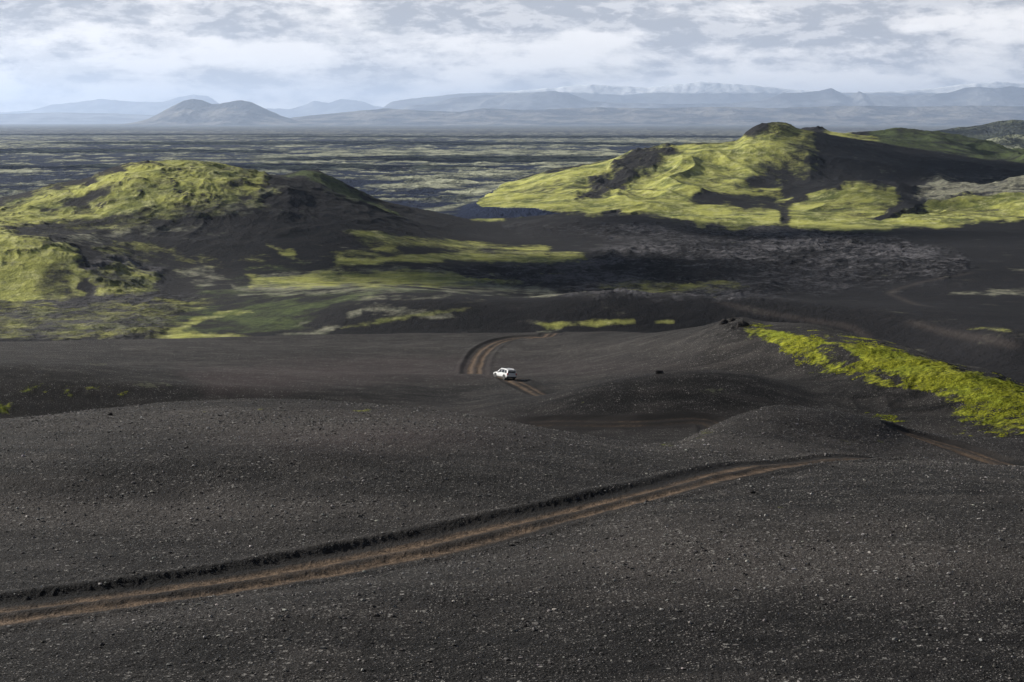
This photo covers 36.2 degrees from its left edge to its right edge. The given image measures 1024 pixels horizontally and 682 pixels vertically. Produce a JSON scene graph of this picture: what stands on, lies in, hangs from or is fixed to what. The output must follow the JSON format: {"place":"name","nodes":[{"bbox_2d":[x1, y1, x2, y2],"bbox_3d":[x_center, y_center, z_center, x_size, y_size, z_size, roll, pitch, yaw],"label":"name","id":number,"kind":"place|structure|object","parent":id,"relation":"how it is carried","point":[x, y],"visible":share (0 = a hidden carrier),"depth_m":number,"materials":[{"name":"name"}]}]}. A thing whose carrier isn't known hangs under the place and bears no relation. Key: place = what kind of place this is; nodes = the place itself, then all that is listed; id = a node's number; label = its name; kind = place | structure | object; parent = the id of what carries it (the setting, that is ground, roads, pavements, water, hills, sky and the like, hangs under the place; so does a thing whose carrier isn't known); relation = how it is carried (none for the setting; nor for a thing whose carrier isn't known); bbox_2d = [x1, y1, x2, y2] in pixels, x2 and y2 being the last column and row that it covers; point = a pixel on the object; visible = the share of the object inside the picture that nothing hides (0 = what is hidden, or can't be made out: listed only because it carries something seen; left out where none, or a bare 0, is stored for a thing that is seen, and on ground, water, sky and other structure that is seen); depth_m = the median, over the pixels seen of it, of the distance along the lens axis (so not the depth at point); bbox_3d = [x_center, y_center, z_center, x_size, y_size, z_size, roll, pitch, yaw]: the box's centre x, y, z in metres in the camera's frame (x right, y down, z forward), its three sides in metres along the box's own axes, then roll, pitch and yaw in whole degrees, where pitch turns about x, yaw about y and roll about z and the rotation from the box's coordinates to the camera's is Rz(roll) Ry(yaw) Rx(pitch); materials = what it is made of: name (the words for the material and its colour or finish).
{"place":"outdoors","nodes":[
{"label":"outdoors","id":0,"kind":"place"},
{"bbox_2d":[0,112,154,123],"bbox_3d":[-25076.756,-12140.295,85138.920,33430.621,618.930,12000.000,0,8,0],"label":"mountain","id":1,"kind":"structure","parent":0,"point":[67,118],"depth_m":82439.23,"materials":[{"name":"blue stone"}]},
{"bbox_2d":[0,94,382,117],"bbox_3d":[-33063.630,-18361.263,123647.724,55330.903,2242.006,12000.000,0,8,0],"label":"mountain","id":2,"kind":"structure","parent":0,"point":[156,108],"depth_m":122417.29,"materials":[{"name":"blue stone"}]},
{"bbox_2d":[96,99,332,124],"bbox_3d":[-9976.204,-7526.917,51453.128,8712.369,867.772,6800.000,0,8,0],"label":"mountain","id":3,"kind":"structure","parent":0,"point":[201,112],"depth_m":49941.91,"materials":[{"name":"stone"}]},
{"bbox_2d":[0,159,483,291],"bbox_3d":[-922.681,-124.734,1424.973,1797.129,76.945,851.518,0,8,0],"label":"hill","id":4,"kind":"structure","parent":0,"point":[115,226],"depth_m":1311.23,"materials":[{"name":"green plant"}]},
{"bbox_2d":[0,166,560,218],"bbox_3d":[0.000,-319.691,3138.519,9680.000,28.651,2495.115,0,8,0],"label":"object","id":5,"kind":"structure","parent":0,"point":[458,191],"depth_m":3193.87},
{"bbox_2d":[0,219,968,339],"bbox_3d":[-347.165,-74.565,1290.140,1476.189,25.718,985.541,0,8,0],"label":"lava field","id":6,"kind":"structure","parent":0,"point":[717,260],"depth_m":1203.56,"materials":[{"name":"black stone"}]},
{"bbox_2d":[0,124,975,168],"bbox_3d":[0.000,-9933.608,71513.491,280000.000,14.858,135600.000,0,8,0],"label":"distant plain","id":7,"kind":"structure","parent":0,"point":[49,146],"depth_m":9197.02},
{"bbox_2d":[0,317,1023,681],"bbox_3d":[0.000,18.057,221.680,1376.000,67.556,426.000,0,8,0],"label":"ground","id":8,"kind":"structure","parent":0,"point":[726,371],"depth_m":88.69,"materials":[{"name":"black gravel"}]},
{"bbox_2d":[0,398,1023,467],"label":"gravel","id":9,"kind":"structure","parent":8,"relation":"on","point":[348,404],"depth_m":126.63,"materials":[{"name":"black gravel"}]},
{"bbox_2d":[719,319,727,324],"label":"rock","id":10,"kind":"object","parent":8,"relation":"on","point":[723,321],"visible":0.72,"depth_m":275.89,"materials":[{"name":"black stone"}]},
{"bbox_2d":[736,320,748,326],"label":"rock","id":11,"kind":"object","parent":8,"relation":"on","point":[742,323],"visible":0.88,"depth_m":267.04,"materials":[{"name":"black stone"}]},
{"bbox_2d":[748,324,1023,436],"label":"moss","id":12,"kind":"object","parent":8,"relation":"on","point":[989,382],"visible":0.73,"depth_m":214.90,"materials":[{"name":"green plant"}]},
{"bbox_2d":[0,213,1023,383],"bbox_3d":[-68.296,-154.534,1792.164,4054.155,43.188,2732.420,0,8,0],"label":"terrain","id":13,"kind":"structure","parent":0,"point":[972,314],"depth_m":919.19,"materials":[{"name":"black soil"}]},
{"bbox_2d":[0,332,1023,627],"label":"track","id":14,"kind":"structure","parent":0,"point":[456,540],"depth_m":84.14,"materials":[{"name":"brown soil"}]},
{"bbox_2d":[493,368,516,379],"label":"car","id":15,"kind":"object","parent":14,"relation":"on","point":[504,373],"visible":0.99,"depth_m":257.09,"materials":[{"name":"white paint"}]},
{"bbox_2d":[290,105,1023,124],"bbox_3d":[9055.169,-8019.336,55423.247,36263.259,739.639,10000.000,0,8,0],"label":"mountain","id":16,"kind":"structure","parent":0,"point":[905,115],"depth_m":53366.21,"materials":[{"name":"stone"}]},
{"bbox_2d":[383,81,1023,108],"bbox_3d":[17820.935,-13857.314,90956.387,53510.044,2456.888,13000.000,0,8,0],"label":"mountain","id":17,"kind":"structure","parent":0,"point":[698,92],"depth_m":90064.62,"materials":[{"name":"stone"}]},
{"bbox_2d":[404,86,1023,111],"bbox_3d":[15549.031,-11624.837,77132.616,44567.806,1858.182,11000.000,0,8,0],"label":"mountain","id":18,"kind":"structure","parent":0,"point":[1001,96],"depth_m":76162.02,"materials":[{"name":"stone"}]},
{"bbox_2d":[477,122,1023,219],"bbox_3d":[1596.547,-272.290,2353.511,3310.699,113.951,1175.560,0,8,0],"label":"mountain","id":19,"kind":"structure","parent":0,"point":[783,170],"depth_m":2298.28,"materials":[{"name":"green plant"}]},
{"bbox_2d":[801,126,1023,161],"bbox_3d":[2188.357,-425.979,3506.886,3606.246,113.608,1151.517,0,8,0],"label":"hill","id":20,"kind":"structure","parent":0,"point":[961,142],"depth_m":3204.34,"materials":[{"name":"green plant"}]},
{"bbox_2d":[937,120,1023,139],"bbox_3d":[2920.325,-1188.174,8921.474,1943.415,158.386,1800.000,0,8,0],"label":"hill","id":21,"kind":"structure","parent":0,"point":[996,129],"depth_m":8755.72,"materials":[{"name":"grey stone"}]},
{"bbox_2d":[987,134,1023,148],"bbox_3d":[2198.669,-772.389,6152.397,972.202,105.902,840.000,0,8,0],"label":"hill","id":22,"kind":"structure","parent":0,"point":[1012,141],"depth_m":6080.80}
]}

